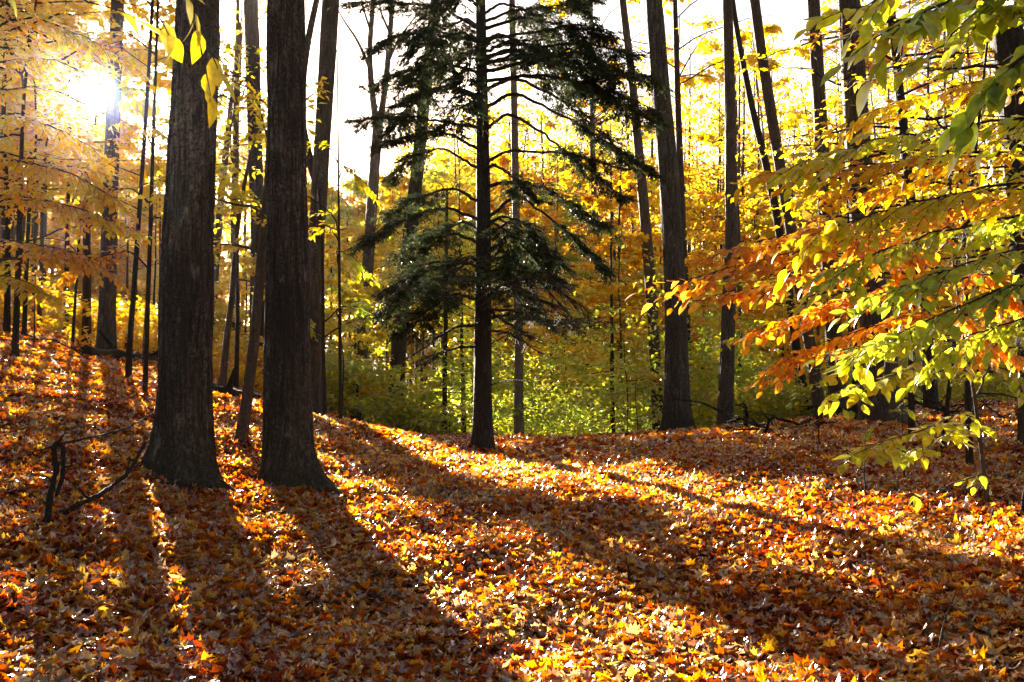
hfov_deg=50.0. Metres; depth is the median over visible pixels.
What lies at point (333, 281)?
young maple
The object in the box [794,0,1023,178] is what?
beech tree
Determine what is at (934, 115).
maple tree
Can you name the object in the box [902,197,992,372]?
young maple
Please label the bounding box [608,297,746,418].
young maple
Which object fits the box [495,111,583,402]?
maple tree
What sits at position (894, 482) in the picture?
beech seedling
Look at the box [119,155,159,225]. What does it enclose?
maple tree
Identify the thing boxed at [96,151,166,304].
maple tree
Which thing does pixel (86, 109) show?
maple tree
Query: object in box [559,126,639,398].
maple tree
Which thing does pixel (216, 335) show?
young maple
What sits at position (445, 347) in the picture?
maple sapling
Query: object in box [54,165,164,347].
young maple
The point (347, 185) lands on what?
maple tree
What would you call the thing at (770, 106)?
maple tree
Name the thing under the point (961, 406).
dead branch
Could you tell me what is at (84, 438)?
fallen branch
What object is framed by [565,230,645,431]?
young maple
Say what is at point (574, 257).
young maple
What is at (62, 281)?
maple tree
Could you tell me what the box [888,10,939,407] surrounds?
maple tree
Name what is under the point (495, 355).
young maple
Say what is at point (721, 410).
dead branch
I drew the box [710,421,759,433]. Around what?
dead branch
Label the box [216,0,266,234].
maple tree
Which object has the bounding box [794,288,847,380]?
young maple
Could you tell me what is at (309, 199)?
maple tree
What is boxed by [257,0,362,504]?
oak tree
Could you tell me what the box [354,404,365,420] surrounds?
dead branch
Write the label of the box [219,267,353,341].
young maple
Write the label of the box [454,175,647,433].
young maple
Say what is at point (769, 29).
maple tree
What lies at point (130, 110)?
maple tree
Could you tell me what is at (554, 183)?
maple tree
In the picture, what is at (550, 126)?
maple tree
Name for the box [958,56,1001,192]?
maple tree
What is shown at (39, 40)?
maple tree
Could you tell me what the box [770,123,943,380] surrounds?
young maple
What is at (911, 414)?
beech seedling
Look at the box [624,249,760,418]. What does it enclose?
young maple
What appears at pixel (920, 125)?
young maple
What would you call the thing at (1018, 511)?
fallen branch
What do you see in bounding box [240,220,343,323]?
young maple
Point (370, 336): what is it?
young maple
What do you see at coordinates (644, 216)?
maple tree
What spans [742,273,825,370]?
young maple
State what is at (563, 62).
hemlock tree
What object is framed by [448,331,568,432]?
young maple
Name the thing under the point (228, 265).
young maple
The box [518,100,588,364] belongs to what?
maple tree
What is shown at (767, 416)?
dead branch
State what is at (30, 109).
young maple
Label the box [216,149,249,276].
maple tree
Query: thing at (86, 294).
maple tree
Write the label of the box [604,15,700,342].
maple tree
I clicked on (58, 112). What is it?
maple tree
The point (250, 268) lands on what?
young maple
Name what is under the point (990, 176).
maple tree
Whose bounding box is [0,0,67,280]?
young maple
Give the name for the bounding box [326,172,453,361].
maple tree
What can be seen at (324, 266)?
maple tree
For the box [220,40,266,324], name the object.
maple tree
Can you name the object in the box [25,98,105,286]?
maple tree
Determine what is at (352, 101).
sky
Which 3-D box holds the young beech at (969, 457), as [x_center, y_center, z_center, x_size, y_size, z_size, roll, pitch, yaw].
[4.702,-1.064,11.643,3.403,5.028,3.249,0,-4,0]
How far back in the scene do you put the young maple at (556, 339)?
31.80 m
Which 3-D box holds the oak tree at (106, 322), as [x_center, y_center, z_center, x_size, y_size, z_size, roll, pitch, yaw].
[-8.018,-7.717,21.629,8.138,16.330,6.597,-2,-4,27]
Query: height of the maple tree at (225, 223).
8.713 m
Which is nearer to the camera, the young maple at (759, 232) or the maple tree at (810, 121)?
the young maple at (759, 232)
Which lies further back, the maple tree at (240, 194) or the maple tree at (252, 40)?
the maple tree at (252, 40)
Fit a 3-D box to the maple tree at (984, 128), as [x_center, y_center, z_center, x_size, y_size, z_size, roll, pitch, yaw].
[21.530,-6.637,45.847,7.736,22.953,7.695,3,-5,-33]
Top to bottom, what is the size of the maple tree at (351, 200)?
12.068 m
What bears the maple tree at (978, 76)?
on the ground
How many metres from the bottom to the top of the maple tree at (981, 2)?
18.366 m
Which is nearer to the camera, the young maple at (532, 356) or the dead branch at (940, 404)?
the dead branch at (940, 404)
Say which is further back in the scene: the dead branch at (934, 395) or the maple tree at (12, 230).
the maple tree at (12, 230)
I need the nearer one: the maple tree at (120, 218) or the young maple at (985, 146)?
the young maple at (985, 146)
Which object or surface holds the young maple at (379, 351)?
on the ground
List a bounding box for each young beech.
[0,0,161,207]
[0,0,165,356]
[0,2,165,336]
[140,59,308,387]
[715,0,990,419]
[743,0,1023,432]
[791,14,1023,467]
[858,53,1023,392]
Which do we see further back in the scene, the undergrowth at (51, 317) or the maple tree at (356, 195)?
the maple tree at (356, 195)
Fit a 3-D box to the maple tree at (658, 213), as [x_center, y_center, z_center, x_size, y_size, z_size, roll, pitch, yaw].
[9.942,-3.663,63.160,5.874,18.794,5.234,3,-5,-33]
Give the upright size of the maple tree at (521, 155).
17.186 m
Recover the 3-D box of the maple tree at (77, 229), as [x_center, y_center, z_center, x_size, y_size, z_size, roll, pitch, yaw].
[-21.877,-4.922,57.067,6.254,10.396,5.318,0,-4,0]
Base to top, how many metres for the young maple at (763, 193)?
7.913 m
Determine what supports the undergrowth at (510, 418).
on the ground
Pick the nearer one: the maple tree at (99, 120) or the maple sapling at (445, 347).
the maple sapling at (445, 347)
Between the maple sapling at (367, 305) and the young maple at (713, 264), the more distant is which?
the young maple at (713, 264)
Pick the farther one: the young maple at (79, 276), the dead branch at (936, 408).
the young maple at (79, 276)
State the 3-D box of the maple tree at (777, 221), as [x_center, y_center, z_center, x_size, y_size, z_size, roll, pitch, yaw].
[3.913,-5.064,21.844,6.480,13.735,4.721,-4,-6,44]
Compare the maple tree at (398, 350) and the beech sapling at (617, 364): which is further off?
the maple tree at (398, 350)
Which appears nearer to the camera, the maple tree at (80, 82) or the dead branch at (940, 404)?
the dead branch at (940, 404)
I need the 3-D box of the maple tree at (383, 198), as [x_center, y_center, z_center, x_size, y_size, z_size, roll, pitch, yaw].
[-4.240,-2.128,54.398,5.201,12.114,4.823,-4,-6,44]
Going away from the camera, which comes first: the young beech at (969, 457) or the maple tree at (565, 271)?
the young beech at (969, 457)
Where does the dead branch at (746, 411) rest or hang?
on the ground
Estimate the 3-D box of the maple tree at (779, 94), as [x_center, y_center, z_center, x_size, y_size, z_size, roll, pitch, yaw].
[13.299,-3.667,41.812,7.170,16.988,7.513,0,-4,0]
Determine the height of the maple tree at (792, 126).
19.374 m
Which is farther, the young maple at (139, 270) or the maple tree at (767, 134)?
the maple tree at (767, 134)
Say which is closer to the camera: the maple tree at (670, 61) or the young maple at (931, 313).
the young maple at (931, 313)
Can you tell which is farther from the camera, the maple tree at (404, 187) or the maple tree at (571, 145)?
the maple tree at (571, 145)
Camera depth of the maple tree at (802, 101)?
63.43 m
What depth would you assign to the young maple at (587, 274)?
33.02 m
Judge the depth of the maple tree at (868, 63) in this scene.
44.28 m
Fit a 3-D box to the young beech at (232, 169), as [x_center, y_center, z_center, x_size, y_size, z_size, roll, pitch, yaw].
[-5.668,-2.176,21.184,3.208,6.500,3.556,2,-4,-25]
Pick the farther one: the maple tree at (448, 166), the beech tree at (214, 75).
the maple tree at (448, 166)
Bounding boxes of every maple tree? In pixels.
[0,0,62,169]
[0,0,83,332]
[0,0,103,275]
[0,0,104,317]
[0,0,104,319]
[0,4,163,313]
[8,0,110,296]
[16,7,141,227]
[25,98,98,332]
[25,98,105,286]
[25,218,50,264]
[30,43,161,330]
[38,204,143,337]
[39,3,135,281]
[39,36,126,336]
[44,138,137,344]
[46,0,228,392]
[46,174,123,315]
[47,188,136,301]
[48,136,153,300]
[55,131,158,304]
[67,0,142,311]
[82,154,162,338]
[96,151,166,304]
[97,0,318,359]
[117,154,165,339]
[117,211,242,288]
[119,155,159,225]
[123,121,265,385]
[124,0,347,305]
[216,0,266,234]
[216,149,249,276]
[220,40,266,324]
[234,0,264,386]
[246,50,401,421]
[306,0,339,412]
[307,181,354,319]
[307,181,398,354]
[307,187,352,302]
[307,197,333,319]
[308,193,376,338]
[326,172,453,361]
[329,178,409,362]
[333,177,413,346]
[339,0,415,417]
[341,191,395,318]
[343,179,410,368]
[359,178,433,365]
[372,176,458,383]
[376,194,467,361]
[378,176,492,379]
[389,0,437,400]
[406,181,493,367]
[414,104,528,388]
[414,130,526,376]
[414,139,473,389]
[419,107,510,421]
[422,108,606,394]
[425,95,475,244]
[427,159,474,367]
[434,105,529,345]
[436,110,605,399]
[455,85,629,427]
[456,113,558,361]
[461,110,541,362]
[464,138,570,349]
[471,106,563,413]
[493,115,573,370]
[494,159,587,427]
[495,0,694,430]
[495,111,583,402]
[509,0,522,434]
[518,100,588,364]
[522,134,559,233]
[526,113,608,387]
[531,145,587,408]
[532,109,663,371]
[533,140,627,415]
[543,103,639,341]
[549,103,663,408]
[549,126,609,389]
[549,140,629,350]
[552,105,628,412]
[552,179,656,356]
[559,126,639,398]
[572,79,692,398]
[588,62,672,397]
[590,0,782,405]
[599,112,638,233]
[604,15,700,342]
[613,78,713,368]
[614,67,659,228]
[619,0,662,429]
[628,17,724,288]
[629,93,711,257]
[631,80,783,364]
[634,109,786,367]
[635,118,724,305]
[637,30,724,377]
[638,143,705,288]
[647,30,799,329]
[653,15,813,350]
[659,126,801,328]
[673,111,740,387]
[681,23,786,361]
[683,130,724,268]
[684,47,803,350]
[685,30,823,368]
[687,122,716,361]
[692,12,847,345]
[692,46,839,295]
[711,128,779,296]
[713,23,798,192]
[733,0,812,414]
[740,84,846,357]
[747,137,888,296]
[749,0,826,417]
[749,105,798,257]
[761,82,835,204]
[765,105,847,333]
[765,124,806,298]
[771,119,849,299]
[776,5,962,372]
[780,93,842,160]
[782,26,936,183]
[792,0,942,277]
[794,22,910,203]
[807,0,848,414]
[809,55,875,215]
[822,105,952,333]
[826,45,927,366]
[829,57,949,316]
[844,54,948,327]
[874,4,999,316]
[886,105,972,315]
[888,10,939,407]
[894,126,983,342]
[896,108,979,300]
[901,82,981,314]
[907,53,1011,328]
[917,0,1011,285]
[937,68,1014,344]
[940,23,1023,280]
[956,80,1013,319]
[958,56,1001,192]
[988,42,1006,223]
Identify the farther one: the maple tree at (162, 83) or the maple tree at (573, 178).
the maple tree at (573, 178)
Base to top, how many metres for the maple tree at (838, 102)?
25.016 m
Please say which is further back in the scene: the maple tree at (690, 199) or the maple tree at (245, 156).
the maple tree at (245, 156)
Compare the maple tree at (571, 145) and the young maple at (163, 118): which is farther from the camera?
the maple tree at (571, 145)
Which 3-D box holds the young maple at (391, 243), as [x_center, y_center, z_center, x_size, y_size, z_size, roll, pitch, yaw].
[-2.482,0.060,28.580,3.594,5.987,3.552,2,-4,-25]
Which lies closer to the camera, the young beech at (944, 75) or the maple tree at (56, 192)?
the young beech at (944, 75)
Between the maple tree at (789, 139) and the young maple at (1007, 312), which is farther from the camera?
the maple tree at (789, 139)
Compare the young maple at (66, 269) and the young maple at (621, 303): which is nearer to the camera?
the young maple at (66, 269)
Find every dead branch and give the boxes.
[0,323,88,357]
[72,336,87,354]
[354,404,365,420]
[660,376,737,423]
[705,397,730,430]
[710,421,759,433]
[727,412,764,426]
[730,400,751,425]
[742,416,766,431]
[754,406,778,428]
[762,415,774,433]
[764,413,817,427]
[780,413,820,428]
[798,401,857,411]
[812,420,837,424]
[850,381,981,416]
[915,395,950,414]
[918,369,940,415]
[918,389,1005,418]
[956,392,1016,409]
[977,392,1004,417]
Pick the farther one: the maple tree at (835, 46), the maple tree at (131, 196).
the maple tree at (131, 196)
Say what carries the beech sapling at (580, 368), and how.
on the ground
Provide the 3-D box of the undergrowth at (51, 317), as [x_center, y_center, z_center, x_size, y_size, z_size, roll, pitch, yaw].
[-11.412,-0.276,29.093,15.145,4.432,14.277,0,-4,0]
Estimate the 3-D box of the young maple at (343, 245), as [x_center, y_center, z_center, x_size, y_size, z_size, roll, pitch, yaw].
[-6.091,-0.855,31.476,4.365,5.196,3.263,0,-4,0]
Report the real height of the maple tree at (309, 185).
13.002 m
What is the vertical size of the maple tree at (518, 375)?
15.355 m
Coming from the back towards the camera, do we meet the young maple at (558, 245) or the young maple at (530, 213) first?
the young maple at (558, 245)
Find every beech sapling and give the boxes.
[0,223,40,342]
[142,257,155,361]
[224,343,229,411]
[324,250,412,410]
[405,401,493,434]
[492,366,571,433]
[570,288,661,432]
[586,359,697,430]
[818,250,1023,513]
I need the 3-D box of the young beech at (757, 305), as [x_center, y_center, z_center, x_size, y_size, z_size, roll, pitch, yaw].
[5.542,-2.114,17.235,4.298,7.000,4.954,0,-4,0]
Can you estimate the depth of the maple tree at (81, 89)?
39.81 m
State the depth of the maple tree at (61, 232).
42.89 m
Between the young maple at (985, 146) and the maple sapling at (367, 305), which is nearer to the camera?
the maple sapling at (367, 305)
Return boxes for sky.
[49,0,1003,358]
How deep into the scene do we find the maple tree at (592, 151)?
36.52 m
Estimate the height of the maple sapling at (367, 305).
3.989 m
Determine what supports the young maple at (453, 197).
on the ground
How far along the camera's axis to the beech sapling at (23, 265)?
17.09 m
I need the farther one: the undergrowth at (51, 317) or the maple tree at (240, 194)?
the undergrowth at (51, 317)
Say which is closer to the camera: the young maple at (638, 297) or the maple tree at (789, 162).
the young maple at (638, 297)
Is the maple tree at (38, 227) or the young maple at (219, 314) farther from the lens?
the maple tree at (38, 227)
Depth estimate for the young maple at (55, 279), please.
30.47 m
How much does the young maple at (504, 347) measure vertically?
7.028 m
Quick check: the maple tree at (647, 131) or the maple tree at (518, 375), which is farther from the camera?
the maple tree at (647, 131)
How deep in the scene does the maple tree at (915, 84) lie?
47.70 m
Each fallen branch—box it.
[23,412,153,455]
[47,357,75,383]
[54,442,145,514]
[938,587,957,647]
[955,489,1023,527]
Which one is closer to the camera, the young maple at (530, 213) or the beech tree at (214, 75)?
the beech tree at (214, 75)
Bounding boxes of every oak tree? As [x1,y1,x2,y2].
[95,0,123,348]
[140,0,243,495]
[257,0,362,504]
[646,0,695,430]
[716,0,737,425]
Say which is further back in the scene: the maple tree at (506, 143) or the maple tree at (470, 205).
the maple tree at (506, 143)
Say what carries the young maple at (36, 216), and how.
on the ground
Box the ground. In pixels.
[0,330,1023,681]
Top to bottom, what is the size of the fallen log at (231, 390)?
0.642 m
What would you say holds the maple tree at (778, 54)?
on the ground
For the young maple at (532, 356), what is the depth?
43.34 m
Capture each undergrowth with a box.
[0,265,263,391]
[325,333,513,435]
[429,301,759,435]
[706,308,1016,426]
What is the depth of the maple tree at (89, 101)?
73.20 m
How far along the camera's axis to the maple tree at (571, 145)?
69.09 m
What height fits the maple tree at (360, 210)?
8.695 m
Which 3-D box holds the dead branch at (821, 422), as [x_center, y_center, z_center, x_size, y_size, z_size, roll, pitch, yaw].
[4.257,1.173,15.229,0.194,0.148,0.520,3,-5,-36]
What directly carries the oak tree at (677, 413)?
on the ground
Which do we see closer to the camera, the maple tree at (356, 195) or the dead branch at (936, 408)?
the dead branch at (936, 408)
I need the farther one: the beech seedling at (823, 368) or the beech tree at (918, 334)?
the beech seedling at (823, 368)
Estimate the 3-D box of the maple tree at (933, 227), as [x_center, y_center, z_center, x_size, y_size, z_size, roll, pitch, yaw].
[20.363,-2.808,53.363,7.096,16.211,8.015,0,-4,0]
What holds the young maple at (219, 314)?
on the ground
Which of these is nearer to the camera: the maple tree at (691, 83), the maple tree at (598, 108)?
the maple tree at (598, 108)
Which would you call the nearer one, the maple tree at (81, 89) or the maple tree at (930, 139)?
the maple tree at (81, 89)
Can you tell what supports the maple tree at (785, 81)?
on the ground
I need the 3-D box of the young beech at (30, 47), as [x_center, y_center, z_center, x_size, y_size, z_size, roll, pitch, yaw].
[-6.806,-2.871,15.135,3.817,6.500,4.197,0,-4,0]
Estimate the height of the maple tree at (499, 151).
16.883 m
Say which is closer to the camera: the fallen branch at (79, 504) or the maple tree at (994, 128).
the fallen branch at (79, 504)
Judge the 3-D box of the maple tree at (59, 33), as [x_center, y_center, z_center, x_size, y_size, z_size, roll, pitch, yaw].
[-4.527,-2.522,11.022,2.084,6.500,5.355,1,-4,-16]
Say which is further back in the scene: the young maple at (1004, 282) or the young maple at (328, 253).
the young maple at (328, 253)
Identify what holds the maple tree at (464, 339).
on the ground
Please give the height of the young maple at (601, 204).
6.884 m
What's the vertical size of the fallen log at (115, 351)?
0.763 m
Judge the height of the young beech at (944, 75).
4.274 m
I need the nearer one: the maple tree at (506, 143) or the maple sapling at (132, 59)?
the maple sapling at (132, 59)
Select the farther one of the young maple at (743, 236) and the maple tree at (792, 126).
the maple tree at (792, 126)
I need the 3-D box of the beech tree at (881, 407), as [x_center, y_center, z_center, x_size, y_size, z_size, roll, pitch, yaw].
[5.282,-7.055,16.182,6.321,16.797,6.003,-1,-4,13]
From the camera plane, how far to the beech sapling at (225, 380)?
13.98 m
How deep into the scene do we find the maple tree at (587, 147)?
73.97 m
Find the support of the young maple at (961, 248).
on the ground
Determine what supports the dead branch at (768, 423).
on the ground
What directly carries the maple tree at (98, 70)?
on the ground
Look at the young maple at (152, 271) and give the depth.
36.63 m
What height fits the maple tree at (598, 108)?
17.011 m
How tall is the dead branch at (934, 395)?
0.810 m
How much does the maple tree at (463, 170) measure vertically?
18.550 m
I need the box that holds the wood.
[24,46,1001,359]
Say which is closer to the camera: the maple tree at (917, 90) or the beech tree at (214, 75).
the beech tree at (214, 75)
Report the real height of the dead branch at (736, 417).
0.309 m
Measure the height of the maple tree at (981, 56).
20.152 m
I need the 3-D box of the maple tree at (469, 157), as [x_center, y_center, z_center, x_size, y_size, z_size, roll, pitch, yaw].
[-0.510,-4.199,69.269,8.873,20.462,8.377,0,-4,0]
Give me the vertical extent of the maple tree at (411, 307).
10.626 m
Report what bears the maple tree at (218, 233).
on the ground
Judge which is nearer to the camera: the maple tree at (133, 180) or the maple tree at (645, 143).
the maple tree at (133, 180)
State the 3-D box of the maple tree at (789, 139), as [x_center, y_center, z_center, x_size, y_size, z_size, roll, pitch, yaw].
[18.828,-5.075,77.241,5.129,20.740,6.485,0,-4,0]
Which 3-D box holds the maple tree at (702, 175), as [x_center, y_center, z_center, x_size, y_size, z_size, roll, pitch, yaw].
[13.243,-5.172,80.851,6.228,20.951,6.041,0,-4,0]
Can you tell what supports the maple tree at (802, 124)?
on the ground
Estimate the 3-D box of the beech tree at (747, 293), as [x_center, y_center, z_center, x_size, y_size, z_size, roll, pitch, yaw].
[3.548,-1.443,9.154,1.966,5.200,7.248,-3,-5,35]
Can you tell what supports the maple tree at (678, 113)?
on the ground
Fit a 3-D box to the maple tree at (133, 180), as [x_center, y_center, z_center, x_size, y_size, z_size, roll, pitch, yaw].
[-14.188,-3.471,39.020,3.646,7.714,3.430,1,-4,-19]
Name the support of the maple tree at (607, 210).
on the ground
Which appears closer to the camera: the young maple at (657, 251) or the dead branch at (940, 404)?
the dead branch at (940, 404)
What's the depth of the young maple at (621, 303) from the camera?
33.91 m
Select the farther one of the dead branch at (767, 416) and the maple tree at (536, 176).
the maple tree at (536, 176)
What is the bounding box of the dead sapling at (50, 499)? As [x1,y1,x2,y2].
[42,431,74,525]
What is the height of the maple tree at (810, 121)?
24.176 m
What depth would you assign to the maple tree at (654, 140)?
84.35 m
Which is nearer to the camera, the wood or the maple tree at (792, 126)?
the maple tree at (792, 126)
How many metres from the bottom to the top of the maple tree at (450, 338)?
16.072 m
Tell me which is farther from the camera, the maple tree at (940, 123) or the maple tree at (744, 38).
the maple tree at (940, 123)
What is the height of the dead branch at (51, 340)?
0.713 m
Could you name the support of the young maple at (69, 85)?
on the ground
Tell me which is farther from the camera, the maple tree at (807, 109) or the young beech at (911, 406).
the maple tree at (807, 109)
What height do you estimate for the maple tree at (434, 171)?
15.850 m
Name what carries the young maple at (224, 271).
on the ground
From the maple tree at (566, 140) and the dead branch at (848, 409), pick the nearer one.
the dead branch at (848, 409)
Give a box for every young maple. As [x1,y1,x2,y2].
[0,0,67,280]
[0,0,147,333]
[0,15,140,278]
[0,42,104,320]
[0,67,117,327]
[0,83,65,278]
[0,95,74,287]
[0,120,98,306]
[0,178,61,319]
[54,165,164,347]
[68,159,259,349]
[72,164,217,351]
[73,235,158,327]
[89,177,221,351]
[118,224,161,299]
[120,208,245,309]
[131,0,266,370]
[138,52,249,305]
[141,165,249,337]
[151,231,337,352]
[213,248,354,379]
[218,174,249,327]
[218,244,249,338]
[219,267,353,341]
[223,225,375,362]
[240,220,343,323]
[249,205,355,348]
[308,193,356,351]
[324,271,424,418]
[325,280,424,417]
[335,239,437,402]
[359,234,474,423]
[369,177,507,376]
[370,284,416,369]
[374,152,533,433]
[374,203,457,408]
[399,173,499,405]
[448,289,548,403]
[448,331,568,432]
[453,315,539,396]
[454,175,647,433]
[464,244,546,418]
[468,172,562,432]
[498,303,559,430]
[509,156,617,433]
[523,216,649,431]
[523,228,633,428]
[527,158,692,432]
[531,279,694,435]
[536,302,630,433]
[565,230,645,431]
[573,228,737,427]
[589,225,766,424]
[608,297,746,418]
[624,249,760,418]
[625,194,773,378]
[635,88,820,416]
[685,108,849,402]
[706,300,816,376]
[707,180,788,389]
[711,180,812,371]
[739,177,859,376]
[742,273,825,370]
[750,88,955,388]
[764,200,849,380]
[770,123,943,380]
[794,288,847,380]
[820,209,949,369]
[836,77,994,394]
[869,0,1012,376]
[887,78,1014,393]
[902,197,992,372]
[936,231,1014,396]
[940,303,1014,385]
[969,145,1013,396]
[975,190,1012,322]
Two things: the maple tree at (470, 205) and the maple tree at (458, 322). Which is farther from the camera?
the maple tree at (458, 322)
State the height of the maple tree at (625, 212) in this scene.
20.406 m
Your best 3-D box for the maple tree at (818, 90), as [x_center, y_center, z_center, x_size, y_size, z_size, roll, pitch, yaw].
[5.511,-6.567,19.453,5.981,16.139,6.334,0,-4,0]
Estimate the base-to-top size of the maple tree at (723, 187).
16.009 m
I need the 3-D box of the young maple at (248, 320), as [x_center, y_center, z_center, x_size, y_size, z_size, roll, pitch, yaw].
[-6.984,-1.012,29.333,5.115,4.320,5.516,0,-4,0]
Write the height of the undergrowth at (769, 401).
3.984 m
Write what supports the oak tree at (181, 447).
on the ground
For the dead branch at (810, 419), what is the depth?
15.72 m
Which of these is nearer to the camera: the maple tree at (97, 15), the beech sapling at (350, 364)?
the beech sapling at (350, 364)
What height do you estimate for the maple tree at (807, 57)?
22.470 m
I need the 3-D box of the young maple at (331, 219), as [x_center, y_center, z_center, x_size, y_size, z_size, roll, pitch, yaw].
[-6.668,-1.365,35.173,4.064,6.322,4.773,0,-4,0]
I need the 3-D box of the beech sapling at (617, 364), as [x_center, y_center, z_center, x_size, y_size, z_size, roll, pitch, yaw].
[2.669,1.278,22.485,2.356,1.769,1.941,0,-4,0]
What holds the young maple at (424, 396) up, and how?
on the ground
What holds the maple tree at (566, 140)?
on the ground
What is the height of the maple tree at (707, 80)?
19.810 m
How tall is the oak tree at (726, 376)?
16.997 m
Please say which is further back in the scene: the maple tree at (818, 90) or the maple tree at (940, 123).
the maple tree at (940, 123)
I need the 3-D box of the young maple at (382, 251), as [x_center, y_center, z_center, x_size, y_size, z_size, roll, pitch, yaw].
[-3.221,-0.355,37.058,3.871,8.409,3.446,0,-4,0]
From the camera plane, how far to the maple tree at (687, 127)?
72.69 m
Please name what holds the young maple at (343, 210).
on the ground
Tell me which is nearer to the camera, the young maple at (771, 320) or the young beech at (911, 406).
the young beech at (911, 406)
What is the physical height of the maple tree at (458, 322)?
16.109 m
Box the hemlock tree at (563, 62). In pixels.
[327,0,679,449]
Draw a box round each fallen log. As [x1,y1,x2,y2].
[80,329,157,361]
[213,365,260,399]
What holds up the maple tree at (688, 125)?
on the ground
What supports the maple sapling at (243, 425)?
on the ground
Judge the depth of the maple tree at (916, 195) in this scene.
55.11 m
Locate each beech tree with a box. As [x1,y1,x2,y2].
[9,0,234,127]
[625,41,1023,455]
[731,65,1023,401]
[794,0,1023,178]
[838,0,907,422]
[993,1,1023,445]
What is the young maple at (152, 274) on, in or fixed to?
on the ground
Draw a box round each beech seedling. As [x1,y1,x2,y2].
[785,365,854,445]
[856,399,940,476]
[863,425,909,494]
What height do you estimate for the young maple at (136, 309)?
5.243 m
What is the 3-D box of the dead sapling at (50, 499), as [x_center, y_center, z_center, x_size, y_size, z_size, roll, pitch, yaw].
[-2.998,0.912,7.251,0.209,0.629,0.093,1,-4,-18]
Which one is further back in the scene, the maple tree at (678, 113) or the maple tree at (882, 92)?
the maple tree at (882, 92)
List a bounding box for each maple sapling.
[23,0,262,376]
[24,153,137,342]
[137,64,352,441]
[310,187,395,415]
[398,175,475,432]
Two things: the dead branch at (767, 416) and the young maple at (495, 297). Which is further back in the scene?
the young maple at (495, 297)
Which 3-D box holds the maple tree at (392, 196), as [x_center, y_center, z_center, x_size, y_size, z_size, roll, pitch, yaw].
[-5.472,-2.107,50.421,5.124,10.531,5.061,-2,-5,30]
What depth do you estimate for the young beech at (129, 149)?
19.33 m
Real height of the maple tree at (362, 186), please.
6.000 m
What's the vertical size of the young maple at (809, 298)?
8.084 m
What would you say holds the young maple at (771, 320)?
on the ground
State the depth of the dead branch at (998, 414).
14.87 m
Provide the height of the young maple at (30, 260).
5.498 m
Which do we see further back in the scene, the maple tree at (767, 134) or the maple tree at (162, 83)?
the maple tree at (767, 134)
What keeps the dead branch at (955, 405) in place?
on the ground
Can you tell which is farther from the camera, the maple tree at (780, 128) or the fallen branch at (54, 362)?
the maple tree at (780, 128)
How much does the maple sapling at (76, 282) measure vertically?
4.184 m
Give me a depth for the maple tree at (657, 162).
70.20 m
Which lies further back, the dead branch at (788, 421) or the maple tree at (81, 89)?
the maple tree at (81, 89)
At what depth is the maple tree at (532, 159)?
76.42 m
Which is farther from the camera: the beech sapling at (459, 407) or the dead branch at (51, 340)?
the beech sapling at (459, 407)
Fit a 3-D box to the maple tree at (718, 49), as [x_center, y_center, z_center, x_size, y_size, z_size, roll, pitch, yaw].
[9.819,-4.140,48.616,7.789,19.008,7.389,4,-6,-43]
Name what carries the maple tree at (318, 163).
on the ground
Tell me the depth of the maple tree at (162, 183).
54.50 m
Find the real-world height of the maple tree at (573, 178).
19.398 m
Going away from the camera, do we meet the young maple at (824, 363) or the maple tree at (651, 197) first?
the young maple at (824, 363)
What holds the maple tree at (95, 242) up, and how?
on the ground
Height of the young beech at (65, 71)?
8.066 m
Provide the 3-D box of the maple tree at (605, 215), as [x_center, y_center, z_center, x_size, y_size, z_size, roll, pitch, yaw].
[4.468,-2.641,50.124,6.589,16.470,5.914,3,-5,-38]
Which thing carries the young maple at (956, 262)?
on the ground
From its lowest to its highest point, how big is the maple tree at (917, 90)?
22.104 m
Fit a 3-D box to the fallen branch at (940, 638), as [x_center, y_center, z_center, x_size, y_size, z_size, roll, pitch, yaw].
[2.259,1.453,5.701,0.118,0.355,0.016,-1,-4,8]
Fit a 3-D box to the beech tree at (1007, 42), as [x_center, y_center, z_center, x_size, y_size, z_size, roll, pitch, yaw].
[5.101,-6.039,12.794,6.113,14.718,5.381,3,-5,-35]
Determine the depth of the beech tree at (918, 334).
5.93 m
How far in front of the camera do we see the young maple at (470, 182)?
41.12 m
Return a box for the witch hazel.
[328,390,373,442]
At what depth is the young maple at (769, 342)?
36.88 m
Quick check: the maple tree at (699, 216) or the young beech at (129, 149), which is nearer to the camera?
the young beech at (129, 149)
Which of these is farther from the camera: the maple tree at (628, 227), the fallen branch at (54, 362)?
the maple tree at (628, 227)

